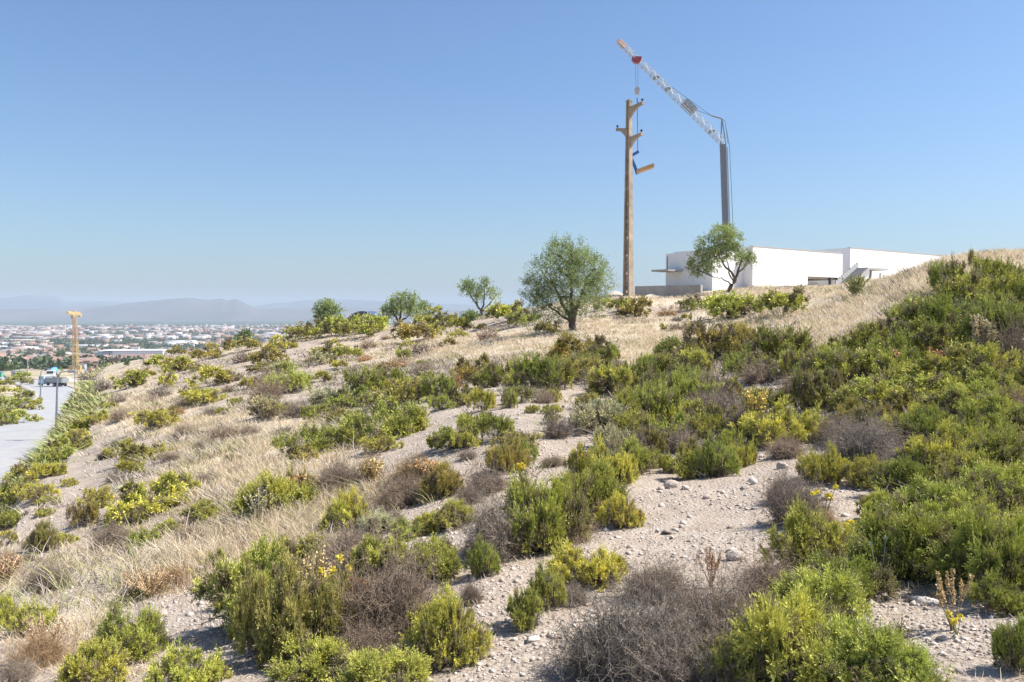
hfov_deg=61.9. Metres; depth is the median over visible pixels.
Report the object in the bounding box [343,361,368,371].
dead bush
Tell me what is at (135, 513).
shrub
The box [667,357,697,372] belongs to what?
dead bush
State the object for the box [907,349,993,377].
shrub
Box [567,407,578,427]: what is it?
shrub
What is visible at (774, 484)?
dead bush
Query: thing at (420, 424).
shrub
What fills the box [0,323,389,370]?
distant trees
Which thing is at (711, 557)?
dried plant
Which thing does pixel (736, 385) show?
shrub
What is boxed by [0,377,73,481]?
road
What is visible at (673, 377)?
shrub
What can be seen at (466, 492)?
dead bush
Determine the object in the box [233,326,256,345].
little tree
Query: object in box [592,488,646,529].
shrub
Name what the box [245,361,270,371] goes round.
shrub
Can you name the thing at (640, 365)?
shrub
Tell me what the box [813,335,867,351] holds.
shrub
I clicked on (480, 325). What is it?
shrub
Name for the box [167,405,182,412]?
shrub
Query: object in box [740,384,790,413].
shrub
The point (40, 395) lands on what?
street lamp
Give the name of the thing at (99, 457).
dead bush
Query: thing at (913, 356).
shrub
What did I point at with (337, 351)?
shrub
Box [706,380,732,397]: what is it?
shrub
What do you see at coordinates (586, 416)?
shrub
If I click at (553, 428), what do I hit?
dead bush
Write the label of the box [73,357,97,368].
town house
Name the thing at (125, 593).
dead bush
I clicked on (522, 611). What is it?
shrub
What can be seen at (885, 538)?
dried plant
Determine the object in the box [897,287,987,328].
shrub
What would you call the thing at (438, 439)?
shrub
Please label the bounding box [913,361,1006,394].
shrub
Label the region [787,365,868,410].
shrub
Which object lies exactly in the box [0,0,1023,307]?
sky
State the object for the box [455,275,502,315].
forked tree
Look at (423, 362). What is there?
shrub
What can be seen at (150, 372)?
shrub
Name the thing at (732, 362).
shrub
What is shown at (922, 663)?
shrub
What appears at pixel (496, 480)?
dead bush
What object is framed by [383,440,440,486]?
dead bush
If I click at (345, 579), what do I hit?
shrub
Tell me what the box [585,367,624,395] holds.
shrub
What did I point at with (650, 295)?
earth mound
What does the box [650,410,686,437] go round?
shrub
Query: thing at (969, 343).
shrub
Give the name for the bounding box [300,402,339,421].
shrub
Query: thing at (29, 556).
dead bush
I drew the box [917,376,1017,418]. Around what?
shrub
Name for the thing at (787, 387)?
dead bush
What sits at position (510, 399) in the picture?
shrub
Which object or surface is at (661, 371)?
shrub
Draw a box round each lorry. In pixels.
[38,375,68,386]
[46,367,59,376]
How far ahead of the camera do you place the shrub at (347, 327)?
61.85 m
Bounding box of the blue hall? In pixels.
[348,311,387,324]
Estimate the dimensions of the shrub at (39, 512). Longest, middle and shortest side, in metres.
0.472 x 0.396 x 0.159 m
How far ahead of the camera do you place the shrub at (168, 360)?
65.53 m
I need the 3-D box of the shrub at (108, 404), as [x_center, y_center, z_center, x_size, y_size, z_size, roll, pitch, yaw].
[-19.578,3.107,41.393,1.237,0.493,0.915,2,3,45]
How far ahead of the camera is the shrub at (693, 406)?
13.80 m
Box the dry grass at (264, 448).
[0,246,1023,681]
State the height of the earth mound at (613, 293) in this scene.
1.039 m
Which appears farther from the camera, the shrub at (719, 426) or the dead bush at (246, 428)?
the dead bush at (246, 428)
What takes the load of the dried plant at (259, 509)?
on the ground at (710, 518)
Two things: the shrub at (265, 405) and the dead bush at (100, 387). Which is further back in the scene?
the dead bush at (100, 387)
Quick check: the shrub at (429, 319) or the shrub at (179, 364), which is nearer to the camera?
the shrub at (179, 364)
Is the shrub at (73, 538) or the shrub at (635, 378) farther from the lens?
the shrub at (635, 378)
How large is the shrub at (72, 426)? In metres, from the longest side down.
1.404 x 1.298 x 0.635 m
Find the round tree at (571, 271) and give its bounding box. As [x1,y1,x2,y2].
[514,231,620,329]
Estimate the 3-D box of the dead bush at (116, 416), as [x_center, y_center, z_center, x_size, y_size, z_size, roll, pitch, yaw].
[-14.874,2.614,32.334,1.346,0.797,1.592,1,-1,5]
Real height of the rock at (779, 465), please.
0.100 m
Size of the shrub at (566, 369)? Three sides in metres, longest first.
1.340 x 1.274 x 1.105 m
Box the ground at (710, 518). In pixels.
[0,258,1023,681]
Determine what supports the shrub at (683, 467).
on the ground at (710, 518)
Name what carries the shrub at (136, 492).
on the ground at (710, 518)
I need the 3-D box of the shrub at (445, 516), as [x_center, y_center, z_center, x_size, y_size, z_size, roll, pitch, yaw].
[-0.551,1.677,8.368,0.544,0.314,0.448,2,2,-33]
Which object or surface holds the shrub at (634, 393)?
on the ground at (710, 518)
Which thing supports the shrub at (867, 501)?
on the ground at (710, 518)
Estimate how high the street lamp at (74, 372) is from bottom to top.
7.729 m
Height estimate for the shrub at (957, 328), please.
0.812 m
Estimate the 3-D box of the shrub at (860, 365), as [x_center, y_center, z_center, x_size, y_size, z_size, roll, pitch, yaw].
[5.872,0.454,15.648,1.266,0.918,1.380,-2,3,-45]
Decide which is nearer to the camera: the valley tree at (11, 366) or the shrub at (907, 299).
the shrub at (907, 299)
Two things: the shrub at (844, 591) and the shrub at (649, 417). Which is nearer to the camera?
the shrub at (844, 591)
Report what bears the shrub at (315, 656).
on the ground at (710, 518)
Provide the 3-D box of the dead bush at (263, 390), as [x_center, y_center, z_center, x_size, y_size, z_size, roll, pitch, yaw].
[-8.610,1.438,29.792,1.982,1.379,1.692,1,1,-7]
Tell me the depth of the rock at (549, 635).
4.80 m
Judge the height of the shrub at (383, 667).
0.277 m
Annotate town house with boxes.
[0,353,14,362]
[6,349,18,353]
[21,356,38,368]
[52,357,69,368]
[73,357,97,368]
[109,357,118,363]
[119,354,146,360]
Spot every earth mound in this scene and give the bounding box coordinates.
[603,291,622,297]
[645,294,664,297]
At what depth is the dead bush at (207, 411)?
27.23 m
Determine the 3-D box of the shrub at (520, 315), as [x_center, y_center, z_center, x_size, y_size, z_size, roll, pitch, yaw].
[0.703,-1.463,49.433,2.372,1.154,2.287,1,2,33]
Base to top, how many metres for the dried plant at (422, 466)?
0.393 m
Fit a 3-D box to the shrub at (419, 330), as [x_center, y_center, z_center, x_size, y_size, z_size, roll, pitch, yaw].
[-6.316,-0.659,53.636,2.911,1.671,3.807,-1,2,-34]
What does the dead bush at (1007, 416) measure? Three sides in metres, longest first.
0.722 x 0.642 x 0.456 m
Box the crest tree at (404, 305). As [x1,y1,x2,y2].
[379,288,425,322]
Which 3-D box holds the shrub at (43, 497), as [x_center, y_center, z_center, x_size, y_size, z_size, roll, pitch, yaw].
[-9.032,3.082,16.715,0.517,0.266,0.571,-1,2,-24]
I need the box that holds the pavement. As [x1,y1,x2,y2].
[3,383,37,417]
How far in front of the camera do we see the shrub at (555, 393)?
18.29 m
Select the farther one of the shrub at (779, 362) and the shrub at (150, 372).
the shrub at (150, 372)
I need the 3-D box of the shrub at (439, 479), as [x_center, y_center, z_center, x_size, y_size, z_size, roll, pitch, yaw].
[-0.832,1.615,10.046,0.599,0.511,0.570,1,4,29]
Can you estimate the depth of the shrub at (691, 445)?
11.32 m
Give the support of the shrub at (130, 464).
on the ground at (710, 518)
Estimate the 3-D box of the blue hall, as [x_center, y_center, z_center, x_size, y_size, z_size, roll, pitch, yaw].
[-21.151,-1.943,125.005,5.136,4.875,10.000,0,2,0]
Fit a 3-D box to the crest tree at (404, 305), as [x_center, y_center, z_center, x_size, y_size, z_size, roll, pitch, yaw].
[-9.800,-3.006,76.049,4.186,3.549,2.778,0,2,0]
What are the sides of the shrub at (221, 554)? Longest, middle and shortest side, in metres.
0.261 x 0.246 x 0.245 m
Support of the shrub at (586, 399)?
on the ground at (710, 518)
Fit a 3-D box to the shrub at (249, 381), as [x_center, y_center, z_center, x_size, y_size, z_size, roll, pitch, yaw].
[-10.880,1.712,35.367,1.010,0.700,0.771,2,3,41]
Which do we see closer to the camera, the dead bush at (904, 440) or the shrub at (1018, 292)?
the dead bush at (904, 440)
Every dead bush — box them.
[0,533,28,570]
[0,618,81,672]
[0,642,45,681]
[11,545,85,596]
[16,540,32,550]
[18,548,37,561]
[69,360,103,379]
[78,511,142,554]
[89,372,116,392]
[90,448,109,459]
[99,469,125,483]
[104,401,136,421]
[107,390,131,402]
[109,435,121,446]
[112,587,132,600]
[119,562,181,599]
[134,392,159,403]
[146,383,175,397]
[148,447,181,460]
[160,558,193,588]
[168,409,199,438]
[169,521,205,542]
[170,390,192,406]
[171,405,185,414]
[192,431,210,450]
[192,466,225,487]
[194,404,223,415]
[197,408,247,442]
[216,383,235,392]
[225,461,249,472]
[229,345,251,363]
[233,417,263,435]
[236,366,291,401]
[254,361,286,377]
[254,362,282,386]
[269,421,295,433]
[272,392,315,418]
[292,512,421,578]
[296,351,317,362]
[301,502,464,647]
[310,434,377,496]
[312,595,413,681]
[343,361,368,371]
[355,438,387,476]
[357,353,373,360]
[359,333,384,348]
[365,452,430,511]
[375,352,414,369]
[380,333,390,339]
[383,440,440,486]
[385,504,405,522]
[402,335,441,355]
[406,351,441,373]
[446,468,554,564]
[449,364,464,387]
[450,447,482,459]
[453,455,513,496]
[456,479,488,505]
[457,571,490,605]
[473,324,498,340]
[478,355,504,371]
[511,513,729,681]
[528,403,580,439]
[529,377,561,403]
[535,452,565,467]
[547,596,636,681]
[558,573,597,609]
[565,499,613,547]
[577,361,596,382]
[593,537,708,607]
[611,581,750,681]
[624,523,772,650]
[629,417,659,450]
[651,305,682,315]
[664,414,702,454]
[667,313,682,320]
[667,318,687,329]
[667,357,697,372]
[682,362,729,388]
[685,379,718,407]
[690,371,743,416]
[704,534,831,604]
[718,387,758,438]
[726,394,768,419]
[729,339,785,386]
[742,463,841,529]
[757,423,816,459]
[757,458,812,505]
[765,350,818,402]
[804,389,908,462]
[807,404,867,448]
[808,501,844,524]
[835,527,879,566]
[864,418,899,439]
[867,419,927,467]
[896,424,934,453]
[934,398,955,417]
[982,295,1023,364]
[982,400,1022,429]
[999,376,1023,406]
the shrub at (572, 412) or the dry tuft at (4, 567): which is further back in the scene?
the shrub at (572, 412)
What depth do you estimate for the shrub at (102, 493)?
14.40 m
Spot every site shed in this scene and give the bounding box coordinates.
[11,370,26,378]
[77,364,86,371]
[83,360,91,370]
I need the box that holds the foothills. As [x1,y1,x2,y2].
[0,298,491,319]
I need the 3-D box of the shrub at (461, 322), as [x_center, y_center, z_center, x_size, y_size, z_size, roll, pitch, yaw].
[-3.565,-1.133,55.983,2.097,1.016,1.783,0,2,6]
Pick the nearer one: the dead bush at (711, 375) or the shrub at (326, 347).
the dead bush at (711, 375)
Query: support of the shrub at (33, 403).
on the ground at (710, 518)
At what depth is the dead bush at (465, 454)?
12.28 m
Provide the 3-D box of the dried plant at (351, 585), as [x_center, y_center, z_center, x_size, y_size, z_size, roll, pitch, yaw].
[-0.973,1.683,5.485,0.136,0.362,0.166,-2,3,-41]
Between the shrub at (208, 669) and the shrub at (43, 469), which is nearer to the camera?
the shrub at (208, 669)
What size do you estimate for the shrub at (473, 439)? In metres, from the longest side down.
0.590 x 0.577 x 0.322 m
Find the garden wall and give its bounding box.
[635,285,702,296]
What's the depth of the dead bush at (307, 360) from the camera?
48.37 m
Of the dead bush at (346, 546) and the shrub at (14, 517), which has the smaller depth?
the dead bush at (346, 546)
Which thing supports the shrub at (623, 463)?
on the ground at (710, 518)
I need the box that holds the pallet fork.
[632,99,653,174]
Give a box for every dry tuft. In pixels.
[0,549,21,583]
[21,610,68,648]
[122,564,174,596]
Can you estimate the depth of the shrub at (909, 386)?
12.32 m
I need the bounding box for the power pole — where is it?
[616,98,643,295]
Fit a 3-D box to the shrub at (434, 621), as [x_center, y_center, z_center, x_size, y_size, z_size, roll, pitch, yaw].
[-0.348,1.532,4.652,0.539,0.460,0.547,5,7,34]
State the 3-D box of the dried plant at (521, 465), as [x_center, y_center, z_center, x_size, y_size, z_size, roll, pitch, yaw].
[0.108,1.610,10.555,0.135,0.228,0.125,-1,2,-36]
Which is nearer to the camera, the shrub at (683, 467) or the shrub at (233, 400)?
the shrub at (683, 467)
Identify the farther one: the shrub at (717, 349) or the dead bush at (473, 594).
the shrub at (717, 349)
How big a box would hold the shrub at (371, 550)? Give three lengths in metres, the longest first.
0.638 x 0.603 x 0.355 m
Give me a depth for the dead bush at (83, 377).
269.86 m
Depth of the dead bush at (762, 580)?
4.89 m
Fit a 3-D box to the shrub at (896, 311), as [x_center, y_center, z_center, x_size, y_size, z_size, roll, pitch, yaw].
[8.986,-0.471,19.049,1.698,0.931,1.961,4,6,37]
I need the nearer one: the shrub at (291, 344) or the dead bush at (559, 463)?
the dead bush at (559, 463)
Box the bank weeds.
[0,362,122,515]
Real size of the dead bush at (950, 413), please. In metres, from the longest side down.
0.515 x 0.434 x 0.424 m
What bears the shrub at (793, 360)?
on the ground at (710, 518)
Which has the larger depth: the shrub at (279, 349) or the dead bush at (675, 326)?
the shrub at (279, 349)
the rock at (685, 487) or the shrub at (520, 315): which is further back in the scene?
the shrub at (520, 315)
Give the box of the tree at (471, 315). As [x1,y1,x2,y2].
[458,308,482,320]
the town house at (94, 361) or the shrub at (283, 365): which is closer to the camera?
the shrub at (283, 365)
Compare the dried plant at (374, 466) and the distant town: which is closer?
the dried plant at (374, 466)
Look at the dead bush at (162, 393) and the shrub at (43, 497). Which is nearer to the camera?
the shrub at (43, 497)
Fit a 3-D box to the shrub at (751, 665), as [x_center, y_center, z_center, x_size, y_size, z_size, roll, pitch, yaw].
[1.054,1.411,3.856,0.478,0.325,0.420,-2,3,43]
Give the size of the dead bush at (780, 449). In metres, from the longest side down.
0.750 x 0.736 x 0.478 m
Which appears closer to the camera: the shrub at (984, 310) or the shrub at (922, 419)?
the shrub at (922, 419)
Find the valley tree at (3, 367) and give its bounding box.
[0,360,9,371]
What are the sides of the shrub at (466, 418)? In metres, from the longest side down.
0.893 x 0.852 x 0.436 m
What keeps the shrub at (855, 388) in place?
on the ground at (710, 518)
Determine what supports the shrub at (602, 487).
on the ground at (710, 518)
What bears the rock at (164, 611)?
on the ground at (710, 518)
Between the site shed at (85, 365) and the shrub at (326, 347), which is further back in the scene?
the site shed at (85, 365)
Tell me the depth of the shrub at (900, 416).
10.57 m
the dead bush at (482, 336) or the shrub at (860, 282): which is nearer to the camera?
the shrub at (860, 282)
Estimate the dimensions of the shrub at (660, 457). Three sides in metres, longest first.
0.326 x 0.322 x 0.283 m
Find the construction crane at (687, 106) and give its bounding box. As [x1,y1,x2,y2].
[617,39,732,244]
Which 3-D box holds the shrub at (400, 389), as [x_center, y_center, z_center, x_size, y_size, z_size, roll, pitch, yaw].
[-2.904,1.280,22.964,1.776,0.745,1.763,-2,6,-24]
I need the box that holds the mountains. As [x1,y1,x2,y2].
[0,295,525,310]
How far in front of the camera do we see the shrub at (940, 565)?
5.10 m
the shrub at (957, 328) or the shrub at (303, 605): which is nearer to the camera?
the shrub at (303, 605)
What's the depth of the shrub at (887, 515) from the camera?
6.55 m
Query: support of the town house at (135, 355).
on the ground at (710, 518)
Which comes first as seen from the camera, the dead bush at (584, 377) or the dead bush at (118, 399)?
the dead bush at (584, 377)
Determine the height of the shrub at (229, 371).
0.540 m
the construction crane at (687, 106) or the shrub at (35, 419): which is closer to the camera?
the construction crane at (687, 106)
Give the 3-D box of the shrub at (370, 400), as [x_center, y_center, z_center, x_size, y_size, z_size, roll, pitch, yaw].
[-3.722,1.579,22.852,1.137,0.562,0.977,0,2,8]
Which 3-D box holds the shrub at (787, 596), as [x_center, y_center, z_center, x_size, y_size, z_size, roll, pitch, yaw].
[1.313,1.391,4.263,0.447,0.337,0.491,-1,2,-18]
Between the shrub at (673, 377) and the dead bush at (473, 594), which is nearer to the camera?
the dead bush at (473, 594)
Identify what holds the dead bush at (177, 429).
on the ground at (710, 518)
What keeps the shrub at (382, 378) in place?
on the ground at (710, 518)
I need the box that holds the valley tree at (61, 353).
[53,349,66,356]
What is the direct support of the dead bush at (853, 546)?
on the ground at (710, 518)
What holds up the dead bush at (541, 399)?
on the ground at (710, 518)
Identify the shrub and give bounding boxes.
[0,378,15,385]
[0,385,24,393]
[0,392,23,408]
[0,406,22,414]
[0,412,18,425]
[0,477,26,506]
[0,507,27,531]
[0,529,20,544]
[0,591,21,630]
[1,471,13,481]
[2,408,40,423]
[2,482,33,499]
[4,371,31,380]
[5,595,64,636]
[7,459,68,482]
[13,389,35,396]
[19,378,34,383]
[19,482,61,506]
[19,516,62,553]
[20,399,45,409]
[21,397,35,402]
[26,413,44,420]
[32,507,55,517]
[33,445,75,465]
[36,493,62,506]
[38,447,74,460]
[42,433,80,449]
[45,632,136,681]
[52,532,80,546]
[57,498,101,529]
[59,477,79,486]
[64,428,90,439]
[66,418,97,430]
[68,435,92,449]
[75,482,118,507]
[80,409,109,422]
[90,594,170,662]
[99,400,117,408]
[99,469,190,525]
[99,502,153,529]
[100,446,120,457]
[109,369,151,389]
[114,455,146,474]
[116,436,172,460]
[124,367,156,375]
[125,525,164,551]
[127,406,186,429]
[139,634,240,681]
[142,353,164,366]
[146,471,202,500]
[151,516,185,534]
[157,371,177,386]
[158,355,193,373]
[161,356,173,365]
[163,344,187,355]
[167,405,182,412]
[177,383,205,397]
[177,496,224,523]
[180,386,227,404]
[183,361,209,371]
[183,364,242,384]
[187,342,222,358]
[187,529,314,642]
[197,340,219,344]
[205,547,228,566]
[214,406,229,413]
[215,369,238,377]
[220,335,262,351]
[223,453,246,460]
[225,468,323,519]
[226,396,247,406]
[227,540,356,670]
[238,375,258,388]
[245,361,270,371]
[245,391,285,418]
[246,342,290,363]
[255,343,286,353]
[261,360,318,392]
[262,627,355,681]
[264,334,298,348]
[268,531,341,571]
[269,359,298,372]
[270,416,346,457]
[274,402,291,413]
[279,461,320,497]
[281,320,322,340]
[284,442,319,460]
[284,553,367,615]
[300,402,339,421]
[306,337,355,356]
[307,350,336,364]
[307,382,355,407]
[311,370,336,380]
[314,313,360,335]
[316,497,365,534]
[316,642,435,681]
[323,407,358,421]
[324,385,372,407]
[324,483,372,530]
[328,318,377,338]
[329,344,364,358]
[329,358,349,368]
[332,422,367,449]
[336,384,433,444]
[341,361,383,394]
[341,531,409,576]
[346,311,390,330]
[354,390,388,409]
[354,505,396,536]
[360,432,404,452]
[371,375,424,403]
[372,374,390,391]
[374,361,397,369]
[379,363,407,383]
[380,637,446,675]
[384,406,426,433]
[385,515,429,540]
[389,317,437,341]
[395,346,411,359]
[397,532,463,583]
[397,579,499,677]
[398,337,418,346]
[403,370,435,381]
[410,509,445,533]
[411,305,457,325]
[415,367,460,401]
[416,359,430,364]
[416,458,464,500]
[421,320,444,337]
[422,392,458,409]
[426,422,473,451]
[430,497,477,530]
[438,337,456,344]
[441,317,474,330]
[446,328,468,337]
[446,353,492,381]
[446,426,484,447]
[447,382,472,404]
[454,407,492,435]
[462,529,501,577]
[466,382,496,410]
[470,366,503,386]
[470,406,514,439]
[473,323,486,328]
[482,298,525,322]
[483,432,532,473]
[484,357,519,379]
[488,429,545,450]
[495,390,519,408]
[500,464,593,558]
[501,371,524,387]
[502,385,534,403]
[504,307,543,325]
[505,584,551,635]
[506,348,564,394]
[506,357,536,375]
[511,434,539,462]
[523,404,540,412]
[526,555,568,609]
[528,386,546,395]
[531,349,577,389]
[533,320,560,334]
[539,403,564,413]
[542,329,611,361]
[543,408,560,422]
[543,533,630,591]
[546,388,563,402]
[552,454,643,522]
[560,351,602,381]
[561,439,591,478]
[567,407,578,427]
[568,401,614,434]
[573,349,607,368]
[573,391,601,410]
[574,395,629,428]
[583,360,637,396]
[584,431,639,485]
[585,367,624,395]
[586,340,621,363]
[592,355,624,372]
[592,419,631,449]
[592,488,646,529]
[600,295,630,311]
[603,384,644,414]
[604,407,652,434]
[609,434,659,475]
[612,374,648,396]
[615,295,652,317]
[621,386,651,412]
[621,410,660,439]
[623,352,662,382]
[631,352,663,372]
[632,375,684,426]
[632,423,671,452]
[634,378,671,395]
[637,346,681,372]
[639,362,693,396]
[649,353,696,374]
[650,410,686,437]
[651,334,696,358]
[652,448,666,467]
[658,358,710,385]
[659,323,666,330]
[662,451,673,472]
[663,397,721,425]
[666,448,702,480]
[670,312,752,360]
[671,435,702,457]
[674,294,710,310]
[674,344,715,372]
[678,369,715,403]
[680,313,692,319]
[683,409,728,439]
[684,417,714,439]
[691,427,742,478]
[696,616,793,681]
[701,289,767,319]
[704,329,738,355]
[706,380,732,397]
[708,403,738,430]
[710,427,746,447]
[715,346,772,376]
[716,375,764,401]
[724,582,855,681]
[727,322,768,352]
[727,393,831,447]
[728,430,757,467]
[732,298,765,314]
[733,592,795,616]
[737,339,796,357]
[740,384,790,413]
[744,344,803,377]
[748,319,815,361]
[753,493,860,571]
[754,284,808,315]
[762,559,888,633]
[772,339,812,364]
[779,342,817,378]
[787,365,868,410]
[789,361,843,410]
[791,359,812,378]
[794,441,849,486]
[795,606,918,681]
[799,342,873,386]
[801,548,901,602]
[803,333,914,385]
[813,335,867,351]
[816,343,850,357]
[822,392,896,428]
[826,372,915,409]
[835,316,910,350]
[836,451,886,489]
[841,498,965,589]
[842,273,868,297]
[850,515,890,549]
[854,483,893,518]
[854,637,957,681]
[859,454,955,493]
[861,508,909,522]
[864,324,922,358]
[867,380,941,415]
[870,358,935,382]
[871,472,988,516]
[875,371,956,400]
[878,299,920,326]
[878,398,919,436]
[881,402,957,440]
[882,500,1015,589]
[890,295,934,312]
[890,314,940,346]
[892,342,935,365]
[893,414,989,468]
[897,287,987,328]
[904,357,961,382]
[906,314,985,356]
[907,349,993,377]
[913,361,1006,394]
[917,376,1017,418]
[919,263,1023,314]
[925,258,958,294]
[926,397,1001,431]
[926,445,1009,483]
[929,396,1016,448]
[931,312,995,349]
[932,486,1015,526]
[939,251,1015,287]
[940,336,1023,371]
[941,454,1023,523]
[950,498,1023,591]
[951,424,1023,470]
[952,339,973,350]
[953,371,1023,400]
[960,296,1023,345]
[962,567,1023,617]
[967,245,974,265]
[971,286,1023,311]
[977,391,1023,430]
[978,422,1023,438]
[983,258,1021,277]
[987,299,1023,341]
[989,360,1023,385]
[989,610,1023,672]
[994,264,1023,311]
[995,366,1023,388]
[1000,462,1023,486]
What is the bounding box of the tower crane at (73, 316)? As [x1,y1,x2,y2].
[66,311,83,372]
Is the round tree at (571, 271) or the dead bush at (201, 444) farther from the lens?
the round tree at (571, 271)
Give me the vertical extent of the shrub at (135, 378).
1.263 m
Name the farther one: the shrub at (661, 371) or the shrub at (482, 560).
the shrub at (661, 371)
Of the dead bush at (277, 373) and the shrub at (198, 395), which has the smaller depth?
the shrub at (198, 395)
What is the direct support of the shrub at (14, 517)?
on the ground at (710, 518)
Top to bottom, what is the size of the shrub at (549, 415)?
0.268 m
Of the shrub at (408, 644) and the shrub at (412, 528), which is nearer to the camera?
the shrub at (408, 644)
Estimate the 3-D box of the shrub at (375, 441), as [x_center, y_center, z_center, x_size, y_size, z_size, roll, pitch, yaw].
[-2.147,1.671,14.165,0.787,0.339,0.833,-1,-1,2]
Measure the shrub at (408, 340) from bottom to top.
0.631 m
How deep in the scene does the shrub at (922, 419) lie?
10.08 m
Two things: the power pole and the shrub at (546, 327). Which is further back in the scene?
the power pole
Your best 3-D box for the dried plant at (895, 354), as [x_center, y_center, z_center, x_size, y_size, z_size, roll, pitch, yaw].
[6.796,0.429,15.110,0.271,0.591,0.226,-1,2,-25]
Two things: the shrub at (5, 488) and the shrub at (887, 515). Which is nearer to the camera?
the shrub at (887, 515)
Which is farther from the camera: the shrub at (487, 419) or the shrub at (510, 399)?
the shrub at (510, 399)
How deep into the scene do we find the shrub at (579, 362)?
22.54 m
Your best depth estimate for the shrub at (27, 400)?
159.36 m
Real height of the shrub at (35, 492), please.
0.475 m
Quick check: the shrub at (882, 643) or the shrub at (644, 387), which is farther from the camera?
the shrub at (644, 387)
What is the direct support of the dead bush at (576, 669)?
on the ground at (710, 518)
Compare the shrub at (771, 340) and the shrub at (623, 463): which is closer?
the shrub at (623, 463)
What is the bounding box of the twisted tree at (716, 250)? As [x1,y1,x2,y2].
[682,220,761,292]
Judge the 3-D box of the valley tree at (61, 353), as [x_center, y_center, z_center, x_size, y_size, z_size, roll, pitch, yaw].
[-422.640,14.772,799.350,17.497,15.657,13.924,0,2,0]
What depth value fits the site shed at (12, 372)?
275.06 m
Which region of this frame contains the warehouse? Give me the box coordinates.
[94,347,170,355]
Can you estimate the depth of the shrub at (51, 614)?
6.69 m
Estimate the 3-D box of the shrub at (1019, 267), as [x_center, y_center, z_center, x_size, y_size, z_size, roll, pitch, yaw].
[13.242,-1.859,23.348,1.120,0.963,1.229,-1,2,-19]
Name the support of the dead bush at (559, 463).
on the ground at (710, 518)
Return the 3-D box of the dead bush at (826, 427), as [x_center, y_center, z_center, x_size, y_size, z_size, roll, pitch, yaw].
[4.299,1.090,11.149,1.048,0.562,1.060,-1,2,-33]
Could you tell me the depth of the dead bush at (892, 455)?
9.19 m
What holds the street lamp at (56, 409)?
on the kerb
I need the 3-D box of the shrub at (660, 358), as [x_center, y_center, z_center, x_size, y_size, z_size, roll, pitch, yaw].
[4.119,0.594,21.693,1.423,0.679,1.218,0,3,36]
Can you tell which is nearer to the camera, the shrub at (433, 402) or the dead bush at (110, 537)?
the dead bush at (110, 537)
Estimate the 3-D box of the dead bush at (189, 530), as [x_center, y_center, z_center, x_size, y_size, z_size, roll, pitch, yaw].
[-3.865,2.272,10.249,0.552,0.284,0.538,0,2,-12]
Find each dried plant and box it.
[242,483,276,522]
[277,473,306,481]
[289,545,334,587]
[317,552,351,587]
[348,575,371,601]
[359,456,383,482]
[408,458,439,480]
[515,462,525,474]
[696,546,722,586]
[742,387,768,415]
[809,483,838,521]
[843,519,855,528]
[868,535,887,589]
[892,349,902,363]
[925,346,947,368]
[935,568,974,630]
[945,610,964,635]
[969,313,997,346]
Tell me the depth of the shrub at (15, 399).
144.10 m
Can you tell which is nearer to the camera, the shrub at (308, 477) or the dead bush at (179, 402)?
the shrub at (308, 477)
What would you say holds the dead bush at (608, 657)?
on the ground at (710, 518)
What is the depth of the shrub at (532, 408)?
16.03 m
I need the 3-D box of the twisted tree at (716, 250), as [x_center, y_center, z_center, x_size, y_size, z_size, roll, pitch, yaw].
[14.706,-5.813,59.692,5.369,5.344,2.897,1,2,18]
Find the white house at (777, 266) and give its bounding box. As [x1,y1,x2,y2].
[651,246,948,290]
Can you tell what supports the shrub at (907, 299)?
on the ground at (710, 518)
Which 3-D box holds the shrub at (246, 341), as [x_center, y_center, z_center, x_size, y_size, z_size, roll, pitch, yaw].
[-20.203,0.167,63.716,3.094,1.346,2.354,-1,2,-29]
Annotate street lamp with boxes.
[39,368,51,397]
[55,370,77,427]
[74,359,82,386]
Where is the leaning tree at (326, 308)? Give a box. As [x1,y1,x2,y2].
[311,297,346,333]
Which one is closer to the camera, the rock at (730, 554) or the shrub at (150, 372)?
the rock at (730, 554)
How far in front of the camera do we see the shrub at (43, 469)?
20.81 m
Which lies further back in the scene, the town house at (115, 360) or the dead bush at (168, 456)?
the town house at (115, 360)
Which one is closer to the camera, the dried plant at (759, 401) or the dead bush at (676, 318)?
the dried plant at (759, 401)
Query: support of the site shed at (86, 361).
on the ground at (710, 518)
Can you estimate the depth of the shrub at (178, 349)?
87.39 m
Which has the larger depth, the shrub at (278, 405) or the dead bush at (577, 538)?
the shrub at (278, 405)
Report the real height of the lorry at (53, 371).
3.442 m
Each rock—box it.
[158,609,167,615]
[547,631,556,638]
[664,480,680,488]
[681,485,690,489]
[703,495,711,498]
[725,550,745,560]
[741,484,748,488]
[776,462,788,468]
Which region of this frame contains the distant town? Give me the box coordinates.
[0,324,392,352]
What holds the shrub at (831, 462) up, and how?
on the ground at (710, 518)
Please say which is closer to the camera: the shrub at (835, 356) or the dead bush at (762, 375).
the shrub at (835, 356)
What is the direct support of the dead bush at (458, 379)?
on the ground at (710, 518)
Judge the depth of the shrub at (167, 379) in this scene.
44.74 m
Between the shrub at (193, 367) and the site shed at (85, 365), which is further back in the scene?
the site shed at (85, 365)
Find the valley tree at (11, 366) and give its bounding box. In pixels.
[8,362,16,370]
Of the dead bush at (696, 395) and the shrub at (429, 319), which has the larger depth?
the shrub at (429, 319)
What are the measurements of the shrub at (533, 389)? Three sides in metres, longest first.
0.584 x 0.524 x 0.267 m
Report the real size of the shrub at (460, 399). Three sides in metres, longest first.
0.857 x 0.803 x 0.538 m
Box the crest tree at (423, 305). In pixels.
[413,299,432,317]

